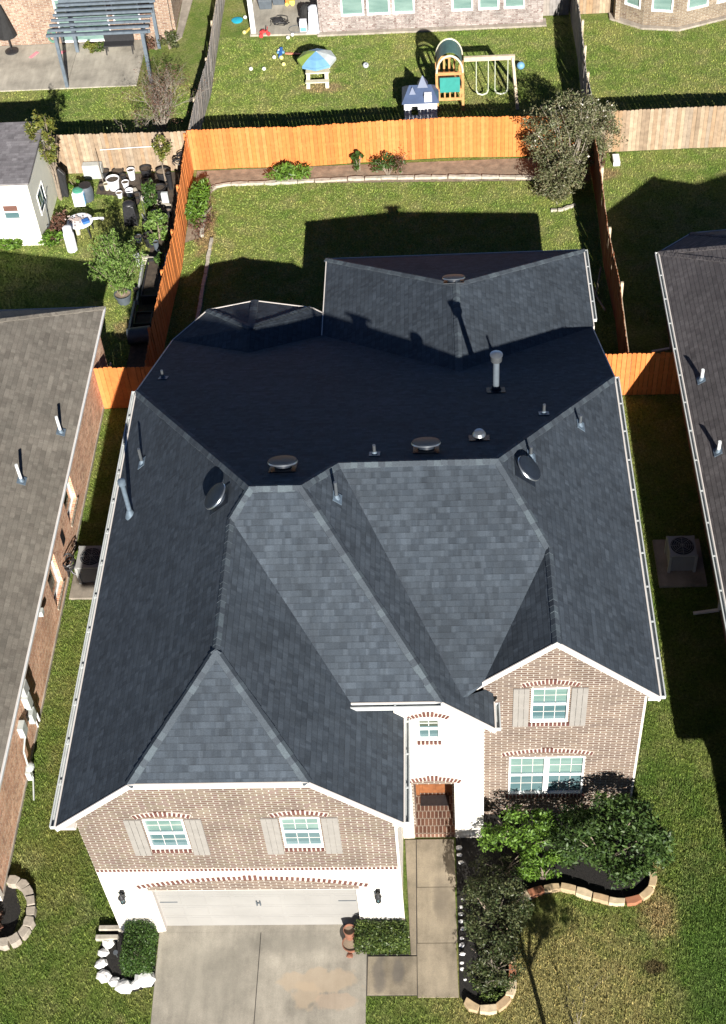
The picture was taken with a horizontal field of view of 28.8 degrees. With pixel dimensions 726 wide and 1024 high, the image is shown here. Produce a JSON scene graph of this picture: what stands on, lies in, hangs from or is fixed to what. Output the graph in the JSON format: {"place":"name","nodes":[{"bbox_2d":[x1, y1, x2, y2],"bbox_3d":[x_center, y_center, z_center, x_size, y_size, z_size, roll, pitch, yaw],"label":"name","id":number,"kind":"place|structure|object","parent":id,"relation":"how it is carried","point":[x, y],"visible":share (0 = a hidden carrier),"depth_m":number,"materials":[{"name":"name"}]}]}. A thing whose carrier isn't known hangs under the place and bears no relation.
{"place":"outdoors","nodes":[
{"label":"outdoors","id":0,"kind":"place"},
{"bbox_2d":[0,0,181,45],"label":"brick house","id":1,"kind":"structure","parent":0,"point":[30,21],"depth_m":62.17,"materials":[{"name":"brick"}]},
{"bbox_2d":[52,0,110,42],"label":"window","id":2,"kind":"structure","parent":1,"relation":"in","point":[96,37],"depth_m":62.26,"materials":[{"name":"white paint"}]},
{"bbox_2d":[110,0,140,20],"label":"window","id":3,"kind":"structure","parent":1,"relation":"in","point":[114,0],"depth_m":61.79,"materials":[{"name":"glass"}]},
{"bbox_2d":[107,101,167,132],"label":"bare shrub","id":4,"kind":"object","parent":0,"point":[120,131],"visible":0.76,"depth_m":56.41,"materials":[{"name":"brown plant"}]},
{"bbox_2d":[0,0,316,91],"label":"patio","id":5,"kind":"structure","parent":0,"point":[20,70],"depth_m":61.89,"materials":[{"name":"concrete"}]},
{"bbox_2d":[0,6,18,54],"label":"patio umbrella","id":6,"kind":"object","parent":5,"relation":"on","point":[7,32],"visible":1,"depth_m":61.89,"materials":[{"name":"black fabric"}]},
{"bbox_2d":[46,0,160,87],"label":"pergola","id":7,"kind":"object","parent":5,"relation":"on","point":[67,10],"visible":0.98,"depth_m":59.34,"materials":[{"name":"blue paint"}]},
{"bbox_2d":[103,34,134,54],"bbox_3d":[-10.674,-20.495,61.871,1.300,0.900,0.440,-1,48,3],"label":"patio bench","id":8,"kind":"object","parent":5,"relation":"on","point":[119,40],"visible":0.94,"depth_m":61.87,"materials":[{"name":"black metal"}]},
{"bbox_2d":[306,4,319,33],"bbox_3d":[-2.172,-21.673,62.127,0.670,1.058,0.891,-1,48,3],"label":"covered grill","id":9,"kind":"object","parent":5,"relation":"on","point":[313,19],"visible":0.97,"depth_m":62.14,"materials":[{"name":"white fabric"}]},
{"bbox_2d":[151,924,366,1023],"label":"driveway","id":10,"kind":"structure","parent":0,"point":[307,974],"depth_m":33.48,"materials":[{"name":"concrete"}]},
{"bbox_2d":[0,0,725,1023],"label":"lawn","id":11,"kind":"structure","parent":0,"point":[192,52],"depth_m":51.04,"materials":[{"name":"green plant"}]},
{"bbox_2d":[0,886,20,937],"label":"neighbour front bed","id":12,"kind":"object","parent":11,"relation":"on","point":[10,908],"visible":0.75,"depth_m":35.01,"materials":[{"name":"black soil"}]},
{"bbox_2d":[0,238,22,250],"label":"plant","id":13,"kind":"object","parent":11,"relation":"on","point":[17,244],"visible":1,"depth_m":52.98,"materials":[{"name":"green plant"}]},
{"bbox_2d":[0,121,57,245],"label":"garden shed","id":14,"kind":"structure","parent":11,"relation":"on","point":[26,179],"depth_m":52.45,"materials":[{"name":"beige"}]},
{"bbox_2d":[1,204,21,219],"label":"window","id":15,"kind":"structure","parent":14,"relation":"in","point":[10,211],"depth_m":52.13,"materials":[{"name":"white paint"}]},
{"bbox_2d":[36,180,45,215],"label":"side window","id":16,"kind":"structure","parent":14,"relation":"in","point":[40,197],"depth_m":53.11,"materials":[{"name":"white paint"}]},
{"bbox_2d":[23,109,62,200],"bbox_3d":[-11.979,-13.441,53.564,1.237,4.106,1.157,-1,48,3],"label":"tree","id":17,"kind":"object","parent":11,"relation":"on","point":[51,157],"visible":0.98,"depth_m":52.85,"materials":[{"name":"green plant"}]},
{"bbox_2d":[38,229,63,247],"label":"plant","id":18,"kind":"object","parent":11,"relation":"on","point":[47,234],"visible":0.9,"depth_m":52.92,"materials":[{"name":"green plant"}]},
{"bbox_2d":[0,306,110,900],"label":"brick house","id":19,"kind":"structure","parent":11,"relation":"on","point":[52,409],"depth_m":40.99,"materials":[{"name":"grey"}]},
{"bbox_2d":[48,559,64,610],"bbox_3d":[-8.898,2.015,40.744,0.210,1.340,1.040,-1,48,3],"label":"window","id":20,"kind":"structure","parent":19,"relation":"in","point":[53,578],"depth_m":41.01,"materials":[{"name":"white paint"}]},
{"bbox_2d":[60,528,76,576],"bbox_3d":[-8.726,1.279,41.705,0.414,1.402,1.012,-16,49,-9],"label":"hose coil","id":21,"kind":"object","parent":19,"relation":"hanging from","point":[72,559],"visible":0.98,"depth_m":41.65,"materials":[{"name":"black plastic"}]},
{"bbox_2d":[64,481,78,526],"bbox_3d":[-8.854,-0.379,42.493,0.210,1.240,1.140,-1,48,3],"label":"window","id":22,"kind":"structure","parent":19,"relation":"in","point":[68,501],"depth_m":42.79,"materials":[{"name":"white paint"}]},
{"bbox_2d":[48,209,67,240],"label":"plant","id":23,"kind":"object","parent":11,"relation":"on","point":[56,223],"visible":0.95,"depth_m":53.38,"materials":[{"name":"brown plant"}]},
{"bbox_2d":[54,167,68,196],"bbox_3d":[-11.696,-12.776,54.843,0.459,1.241,0.253,-1,48,3],"label":"folded cover","id":24,"kind":"object","parent":11,"relation":"on","point":[61,175],"visible":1,"depth_m":54.76,"materials":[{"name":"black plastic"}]},
{"bbox_2d":[62,225,77,252],"bbox_3d":[-10.895,-10.158,52.542,0.400,1.060,0.396,-1,48,3],"label":"propane tank","id":25,"kind":"object","parent":11,"relation":"on","point":[69,240],"visible":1,"depth_m":52.39,"materials":[{"name":"white metal"}]},
{"bbox_2d":[71,186,86,206],"bbox_3d":[-10.938,-12.173,54.603,0.470,0.700,0.420,-1,48,3],"label":"storage bin","id":26,"kind":"object","parent":11,"relation":"on","point":[78,196],"visible":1,"depth_m":54.42,"materials":[{"name":"white plastic"}]},
{"bbox_2d":[67,213,93,238],"bbox_3d":[-10.610,-10.729,53.339,1.000,0.614,1.000,-1,48,3],"label":"garden table","id":27,"kind":"object","parent":11,"relation":"on","point":[79,225],"visible":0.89,"depth_m":53.06,"materials":[{"name":"white plastic"}]},
{"bbox_2d":[69,546,101,599],"bbox_3d":[-7.954,1.586,41.883,1.350,0.930,1.900,-1,48,3],"label":"concrete pad","id":28,"kind":"object","parent":11,"relation":"on","point":[85,571],"visible":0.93,"depth_m":41.60,"materials":[{"name":"concrete"}]},
{"bbox_2d":[78,181,93,202],"bbox_3d":[-10.698,-12.369,54.766,0.540,0.690,0.540,-1,48,3],"label":"water barrel","id":29,"kind":"object","parent":11,"relation":"on","point":[86,187],"visible":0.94,"depth_m":54.56,"materials":[{"name":"plastic"}]},
{"bbox_2d":[82,161,103,178],"bbox_3d":[-10.635,-13.463,55.793,0.770,0.620,0.320,-1,48,3],"label":"storage box","id":30,"kind":"object","parent":11,"relation":"on","point":[90,170],"visible":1,"depth_m":55.63,"materials":[{"name":"white plastic"}]},
{"bbox_2d":[47,131,185,173],"bbox_3d":[-14.033,-14.000,55.737,14.492,1.832,0.251,-1,48,3],"label":"wooden fence","id":31,"kind":"object","parent":11,"relation":"on","point":[73,153],"visible":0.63,"depth_m":55.35,"materials":[{"name":"beige wood"}]},
{"bbox_2d":[114,289,130,305],"bbox_3d":[-8.555,-7.656,50.556,0.636,0.380,0.636,-1,48,3],"label":"plant pot","id":32,"kind":"object","parent":11,"relation":"on","point":[125,300],"visible":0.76,"depth_m":50.41,"materials":[{"name":"stone"}]},
{"bbox_2d":[84,226,148,295],"bbox_3d":[-8.621,-8.740,49.455,2.178,2.825,2.174,11,50,14],"label":"tree","id":33,"kind":"object","parent":32,"relation":"in","point":[119,273],"visible":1,"depth_m":49.30,"materials":[{"name":"green plant"}]},
{"bbox_2d":[93,366,152,407],"bbox_3d":[-7.100,-4.115,46.260,3.179,1.848,0.186,-1,48,3],"label":"wooden fence","id":34,"kind":"object","parent":11,"relation":"on","point":[123,385],"visible":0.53,"depth_m":46.10,"materials":[{"name":"brown wood"}]},
{"bbox_2d":[96,173,159,200],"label":"neighbour garden soil","id":35,"kind":"structure","parent":11,"relation":"on","point":[136,182],"depth_m":55.51,"materials":[{"name":"brown soil"}]},
{"bbox_2d":[105,174,118,190],"bbox_3d":[-9.737,-12.816,55.232,0.540,0.479,0.540,-1,48,3],"label":"plant pot","id":36,"kind":"object","parent":35,"relation":"on","point":[112,180],"visible":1,"depth_m":55.12,"materials":[{"name":"white plastic"}]},
{"bbox_2d":[100,932,157,991],"bbox_3d":[-5.645,10.700,34.032,1.454,0.001,1.724,-1,48,3],"label":"corner planting bed","id":37,"kind":"object","parent":11,"relation":"on","point":[113,966],"visible":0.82,"depth_m":33.98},
{"bbox_2d":[115,978,132,993],"bbox_3d":[-5.642,11.217,33.508,0.444,0.185,0.410,-1,48,3],"label":"rock","id":38,"kind":"object","parent":37,"relation":"on","point":[123,986],"visible":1,"depth_m":33.43,"materials":[{"name":"white stone"}]},
{"bbox_2d":[119,920,158,977],"bbox_3d":[-5.348,10.378,33.719,0.787,0.938,1.175,-1,48,3],"label":"hedge","id":39,"kind":"object","parent":37,"relation":"on","point":[147,937],"visible":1,"depth_m":33.53,"materials":[{"name":"green plant"}]},
{"bbox_2d":[134,970,155,987],"bbox_3d":[-5.165,11.061,33.591,0.502,0.227,0.434,-1,48,3],"label":"rock","id":40,"kind":"object","parent":37,"relation":"on","point":[144,980],"visible":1,"depth_m":33.48,"materials":[{"name":"white stone"}]},
{"bbox_2d":[122,200,139,225],"bbox_3d":[-8.803,-11.333,53.497,0.546,0.960,0.496,-1,48,3],"label":"covered bin","id":41,"kind":"object","parent":11,"relation":"on","point":[131,216],"visible":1,"depth_m":53.35,"materials":[{"name":"black plastic"}]},
{"bbox_2d":[140,178,157,209],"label":"plant","id":42,"kind":"object","parent":11,"relation":"on","point":[150,203],"visible":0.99,"depth_m":53.49,"materials":[{"name":"green plant"}]},
{"bbox_2d":[126,172,181,381],"bbox_3d":[-7.402,-8.825,51.754,1.150,0.001,12.400,-1,48,3],"label":"neighbour garden bed","id":43,"kind":"object","parent":11,"relation":"on","point":[137,355],"visible":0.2,"depth_m":52.54,"materials":[{"name":"soil"}]},
{"bbox_2d":[126,325,150,344],"bbox_3d":[-7.732,-6.121,48.958,0.809,0.571,0.580,-8,48,-2],"label":"rain barrel","id":44,"kind":"object","parent":43,"relation":"on","point":[137,335],"visible":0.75,"depth_m":48.71,"materials":[{"name":"plastic"}]},
{"bbox_2d":[133,311,152,326],"bbox_3d":[-7.673,-6.667,49.580,0.620,0.400,0.673,-1,48,3],"label":"planter box","id":45,"kind":"object","parent":43,"relation":"on","point":[142,318],"visible":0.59,"depth_m":49.51,"materials":[{"name":"black plastic"}]},
{"bbox_2d":[140,258,163,304],"bbox_3d":[-7.558,-8.319,51.058,0.620,0.400,2.130,-1,48,3],"label":"planter box","id":46,"kind":"object","parent":43,"relation":"on","point":[151,285],"visible":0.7,"depth_m":50.81,"materials":[{"name":"black plastic"}]},
{"bbox_2d":[143,208,168,244],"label":"plant","id":47,"kind":"object","parent":43,"relation":"on","point":[160,218],"visible":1,"depth_m":52.47,"materials":[{"name":"green plant"}]},
{"bbox_2d":[151,134,172,181],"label":"plant","id":48,"kind":"object","parent":43,"relation":"on","point":[162,153],"visible":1,"depth_m":54.09,"materials":[{"name":"green plant"}]},
{"bbox_2d":[113,53,216,132],"bbox_3d":[-7.853,-16.382,56.065,3.332,3.854,3.365,23,54,23],"label":"crape myrtle","id":49,"kind":"object","parent":11,"relation":"on","point":[169,83],"visible":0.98,"depth_m":56.01,"materials":[{"name":"brown plant"}]},
{"bbox_2d":[141,132,193,379],"bbox_3d":[-6.846,-9.075,50.705,0.367,1.848,13.489,-1,48,3],"label":"wooden fence","id":50,"kind":"object","parent":11,"relation":"on","point":[172,270],"visible":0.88,"depth_m":50.10,"materials":[{"name":"brown wood"}]},
{"bbox_2d":[157,31,179,48],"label":"plant","id":51,"kind":"object","parent":11,"relation":"on","point":[173,39],"visible":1,"depth_m":61.79,"materials":[{"name":"green plant"}]},
{"bbox_2d":[187,0,224,154],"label":"wooden fence","id":52,"kind":"object","parent":11,"relation":"on","point":[198,115],"visible":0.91,"depth_m":58.68,"materials":[{"name":"grey wood"}]},
{"bbox_2d":[305,68,329,88],"bbox_3d":[-1.894,-18.385,59.562,1.000,0.578,1.360,-1,48,3],"label":"picnic table","id":53,"kind":"object","parent":11,"relation":"on","point":[325,72],"visible":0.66,"depth_m":59.19,"materials":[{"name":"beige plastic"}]},
{"bbox_2d":[297,48,335,74],"bbox_3d":[-1.927,-18.796,59.188,1.519,1.053,1.524,-18,49,-12],"label":"parasol","id":54,"kind":"object","parent":53,"relation":"on","point":[317,59],"visible":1,"depth_m":58.72,"materials":[{"name":"multicoloured fabric"}]},
{"bbox_2d":[49,249,665,932],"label":"brick house","id":55,"kind":"structure","parent":11,"relation":"on","point":[371,527],"depth_m":32.36,"materials":[{"name":"grey"}]},
{"bbox_2d":[142,819,190,848],"bbox_3d":[-4.267,6.983,30.844,0.880,1.290,0.102,-1,48,3],"label":"window","id":56,"kind":"structure","parent":55,"relation":"in","point":[161,833],"depth_m":30.83,"materials":[{"name":"glass"}]},
{"bbox_2d":[155,889,359,925],"bbox_3d":[-2.468,9.318,33.576,4.750,2.160,0.090,-1,48,3],"label":"garage door","id":57,"kind":"structure","parent":55,"relation":"in","point":[323,906],"depth_m":33.65,"materials":[{"name":"paint"}]},
{"bbox_2d":[279,817,323,847],"bbox_3d":[-1.323,6.910,30.669,0.860,1.290,0.102,-1,48,3],"label":"window","id":58,"kind":"structure","parent":55,"relation":"in","point":[297,832],"depth_m":30.66,"materials":[{"name":"white paint"}]},
{"bbox_2d":[418,720,439,739],"bbox_3d":[1.491,4.899,32.068,0.490,0.820,0.102,-1,48,3],"label":"window","id":59,"kind":"structure","parent":55,"relation":"in","point":[427,729],"depth_m":32.06,"materials":[{"name":"white paint"}]},
{"bbox_2d":[419,784,449,792],"bbox_3d":[1.781,6.471,35.529,0.780,2.150,0.075,-1,48,3],"label":"entry door","id":60,"kind":"structure","parent":55,"relation":"in","point":[424,788],"depth_m":36.13,"materials":[{"name":"brown wood"}]},
{"bbox_2d":[421,795,448,805],"bbox_3d":[1.833,7.374,36.192,0.720,0.017,0.300,-1,48,3],"label":"door mat","id":61,"kind":"object","parent":55,"relation":"on","point":[434,800],"depth_m":36.18,"materials":[{"name":"brown fabric"}]},
{"bbox_2d":[508,757,545,793],"bbox_3d":[4.006,6.422,34.643,0.890,1.700,0.102,-1,48,3],"label":"window","id":62,"kind":"structure","parent":55,"relation":"in","point":[526,774],"depth_m":34.63,"materials":[{"name":"white paint"}]},
{"bbox_2d":[530,687,569,722],"bbox_3d":[4.266,4.380,32.361,0.860,1.380,0.102,-1,48,3],"label":"window","id":63,"kind":"structure","parent":55,"relation":"in","point":[547,704],"depth_m":32.35,"materials":[{"name":"glass"}]},
{"bbox_2d":[546,756,584,793],"bbox_3d":[4.935,6.399,34.588,0.890,1.700,0.102,-1,48,3],"label":"window","id":64,"kind":"structure","parent":55,"relation":"in","point":[564,774],"depth_m":34.58,"materials":[{"name":"glass"}]},
{"bbox_2d":[353,919,409,955],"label":"hedge","id":65,"kind":"object","parent":11,"relation":"on","point":[388,937],"visible":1,"depth_m":33.38,"materials":[{"name":"green plant"}]},
{"bbox_2d":[186,114,587,169],"bbox_3d":[0.959,-14.387,54.845,15.541,1.853,0.347,-2,48,3],"label":"wooden fence","id":66,"kind":"object","parent":11,"relation":"on","point":[475,136],"visible":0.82,"depth_m":54.83,"materials":[{"name":"brown wood"}]},
{"bbox_2d":[185,158,589,242],"bbox_3d":[1.013,-11.934,53.865,15.250,0.001,4.600,-1,48,3],"label":"back border bed","id":67,"kind":"object","parent":11,"relation":"on","point":[520,166],"visible":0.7,"depth_m":55.02,"materials":[{"name":"soil"}]},
{"bbox_2d":[184,178,212,228],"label":"border plant","id":68,"kind":"object","parent":67,"relation":"on","point":[200,188],"visible":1,"depth_m":53.61,"materials":[{"name":"green plant"}]},
{"bbox_2d":[187,188,215,245],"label":"border plant","id":69,"kind":"object","parent":67,"relation":"on","point":[202,225],"visible":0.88,"depth_m":53.26,"materials":[{"name":"brown plant"}]},
{"bbox_2d":[264,162,312,183],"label":"border plant","id":70,"kind":"object","parent":67,"relation":"on","point":[286,171],"visible":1,"depth_m":54.66,"materials":[{"name":"green plant"}]},
{"bbox_2d":[370,152,406,174],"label":"shrub","id":71,"kind":"object","parent":67,"relation":"on","point":[382,165],"visible":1,"depth_m":54.52,"materials":[{"name":"green plant"}]},
{"bbox_2d":[247,0,543,32],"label":"brick house","id":72,"kind":"structure","parent":11,"relation":"on","point":[343,15],"depth_m":61.49,"materials":[{"name":"brown brick"}]},
{"bbox_2d":[340,0,363,15],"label":"window","id":73,"kind":"structure","parent":72,"relation":"in","point":[348,7],"depth_m":61.40,"materials":[{"name":"glass"}]},
{"bbox_2d":[366,0,389,14],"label":"window","id":74,"kind":"structure","parent":72,"relation":"in","point":[374,7],"depth_m":61.35,"materials":[{"name":"glass"}]},
{"bbox_2d":[392,0,414,13],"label":"window","id":75,"kind":"structure","parent":72,"relation":"in","point":[399,6],"depth_m":61.31,"materials":[{"name":"green glass"}]},
{"bbox_2d":[452,0,472,10],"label":"window","id":76,"kind":"structure","parent":72,"relation":"in","point":[457,5],"depth_m":61.22,"materials":[{"name":"white paint"}]},
{"bbox_2d":[478,0,498,9],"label":"window","id":77,"kind":"structure","parent":72,"relation":"in","point":[482,4],"depth_m":61.16,"materials":[{"name":"green glass"}]},
{"bbox_2d":[504,0,524,8],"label":"window","id":78,"kind":"structure","parent":72,"relation":"in","point":[508,4],"depth_m":61.11,"materials":[{"name":"white paint"}]},
{"bbox_2d":[367,839,458,997],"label":"walkway","id":79,"kind":"structure","parent":11,"relation":"on","point":[433,963],"depth_m":33.90,"materials":[{"name":"concrete"}]},
{"bbox_2d":[254,839,422,1020],"bbox_3d":[-0.189,10.466,33.929,4.800,0.202,5.690,-1,48,3],"label":"paving joint","id":80,"kind":"object","parent":79,"relation":"on","point":[380,955],"visible":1,"depth_m":33.66,"materials":[{"name":"concrete"}]},
{"bbox_2d":[402,75,438,125],"bbox_3d":[2.304,-16.624,56.805,1.475,1.770,1.360,-1,48,3],"label":"playhouse","id":81,"kind":"object","parent":11,"relation":"on","point":[422,96],"visible":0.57,"depth_m":56.45,"materials":[{"name":"white plastic"}]},
{"bbox_2d":[176,0,725,41],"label":"house footing","id":82,"kind":"object","parent":11,"relation":"on","point":[185,10],"visible":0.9,"depth_m":61.79,"materials":[{"name":"concrete"}]},
{"bbox_2d":[435,38,518,111],"bbox_3d":[4.601,-17.806,57.198,3.351,2.542,1.973,-1,48,3],"label":"play set","id":83,"kind":"object","parent":11,"relation":"on","point":[449,81],"visible":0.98,"depth_m":56.61,"materials":[{"name":"brown wood"}]},
{"bbox_2d":[480,1004,496,1015],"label":"edging block","id":84,"kind":"structure","parent":11,"relation":"on","point":[489,1009],"depth_m":32.50,"materials":[{"name":"beige stone"}]},
{"bbox_2d":[456,813,652,1010],"bbox_3d":[4.726,9.528,34.238,4.880,0.001,5.194,-1,48,3],"label":"front planting bed","id":85,"kind":"object","parent":11,"relation":"on","point":[591,878],"visible":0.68,"depth_m":34.69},
{"bbox_2d":[464,997,479,1013],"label":"edging block","id":86,"kind":"structure","parent":85,"relation":"on","point":[470,1005],"depth_m":32.60,"materials":[{"name":"beige stone"}]},
{"bbox_2d":[469,973,516,1003],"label":"ground cover plant","id":87,"kind":"object","parent":85,"relation":"on","point":[494,994],"visible":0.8,"depth_m":32.80,"materials":[{"name":"green plant"}]},
{"bbox_2d":[462,930,526,994],"bbox_3d":[3.080,10.449,32.969,1.566,0.910,1.473,-1,48,3],"label":"shrub","id":88,"kind":"object","parent":85,"relation":"on","point":[485,972],"visible":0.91,"depth_m":32.73,"materials":[{"name":"green plant"}]},
{"bbox_2d":[459,867,534,967],"bbox_3d":[3.163,9.433,33.379,1.781,1.648,2.552,-1,48,3],"label":"shrub","id":89,"kind":"object","parent":85,"relation":"on","point":[476,889],"visible":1,"depth_m":33.14,"materials":[{"name":"green plant"}]},
{"bbox_2d":[468,853,540,884],"bbox_3d":[3.491,8.743,34.677,1.826,0.612,1.005,-1,48,3],"label":"shrub","id":90,"kind":"object","parent":85,"relation":"on","point":[503,869],"visible":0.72,"depth_m":34.73,"materials":[{"name":"green plant"}]},
{"bbox_2d":[476,804,565,856],"bbox_3d":[3.896,7.930,34.634,2.269,1.698,1.385,-1,48,3],"label":"shrub","id":91,"kind":"object","parent":85,"relation":"on","point":[496,834],"visible":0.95,"depth_m":34.26,"materials":[{"name":"green plant"}]},
{"bbox_2d":[510,847,571,881],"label":"shrub","id":92,"kind":"object","parent":85,"relation":"on","point":[530,875],"visible":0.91,"depth_m":34.22,"materials":[{"name":"green plant"}]},
{"bbox_2d":[542,790,676,890],"bbox_3d":[5.867,7.894,33.874,3.202,2.639,2.120,-1,48,3],"label":"shrub","id":93,"kind":"object","parent":85,"relation":"on","point":[651,833],"visible":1,"depth_m":33.50,"materials":[{"name":"green plant"}]},
{"bbox_2d":[543,0,569,15],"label":"wooden fence","id":94,"kind":"object","parent":11,"relation":"on","point":[558,7],"visible":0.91,"depth_m":61.84,"materials":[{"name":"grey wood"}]},
{"bbox_2d":[519,88,628,203],"bbox_3d":[7.865,-13.747,52.626,3.968,3.499,3.468,-13,48,-7],"label":"shrub","id":95,"kind":"object","parent":11,"relation":"on","point":[570,159],"visible":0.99,"depth_m":52.54,"materials":[{"name":"green plant"}]},
{"bbox_2d":[569,0,597,124],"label":"wooden fence","id":96,"kind":"object","parent":11,"relation":"on","point":[577,24],"visible":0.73,"depth_m":58.38,"materials":[{"name":"grey wood"}]},
{"bbox_2d":[575,886,591,900],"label":"edging block","id":97,"kind":"structure","parent":11,"relation":"on","point":[584,893],"depth_m":34.26,"materials":[{"name":"beige stone"}]},
{"bbox_2d":[578,0,613,13],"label":"wooden fence","id":98,"kind":"object","parent":11,"relation":"on","point":[596,6],"visible":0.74,"depth_m":61.77,"materials":[{"name":"beige wood"}]},
{"bbox_2d":[588,125,632,387],"bbox_3d":[8.623,-9.468,49.782,0.262,1.864,13.594,-2,48,3],"label":"wooden fence","id":99,"kind":"object","parent":11,"relation":"on","point":[615,287],"visible":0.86,"depth_m":49.04,"materials":[{"name":"brown wood"}]},
{"bbox_2d":[605,352,679,394],"bbox_3d":[8.575,-4.437,45.268,3.283,1.846,0.189,-1,48,3],"label":"wooden fence","id":100,"kind":"object","parent":11,"relation":"on","point":[623,372],"visible":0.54,"depth_m":45.14,"materials":[{"name":"brown wood"}]},
{"bbox_2d":[596,106,725,151],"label":"wooden fence","id":101,"kind":"object","parent":11,"relation":"on","point":[690,124],"visible":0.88,"depth_m":54.19,"materials":[{"name":"beige wood"}]},
{"bbox_2d":[652,535,706,587],"bbox_3d":[9.159,1.240,40.807,1.350,0.910,1.750,-1,48,3],"label":"air conditioner","id":102,"kind":"object","parent":11,"relation":"on","point":[679,561],"visible":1,"depth_m":40.63,"materials":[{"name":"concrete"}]},
{"bbox_2d":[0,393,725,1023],"bbox_3d":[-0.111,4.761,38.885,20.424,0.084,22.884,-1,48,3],"label":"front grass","id":103,"kind":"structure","parent":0,"point":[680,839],"depth_m":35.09,"materials":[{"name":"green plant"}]},
{"bbox_2d":[613,0,725,26],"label":"brick house","id":104,"kind":"structure","parent":0,"point":[676,13],"depth_m":60.60,"materials":[{"name":"beige brick"}]},
{"bbox_2d":[651,0,673,11],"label":"window","id":105,"kind":"structure","parent":104,"relation":"in","point":[657,5],"depth_m":60.23,"materials":[{"name":"green glass"}]},
{"bbox_2d":[687,0,708,10],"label":"window","id":106,"kind":"structure","parent":104,"relation":"in","point":[692,4],"depth_m":60.28,"materials":[{"name":"green glass"}]},
{"bbox_2d":[652,229,725,642],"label":"brick house","id":107,"kind":"structure","parent":0,"point":[691,267],"depth_m":42.45,"materials":[{"name":"grey"}]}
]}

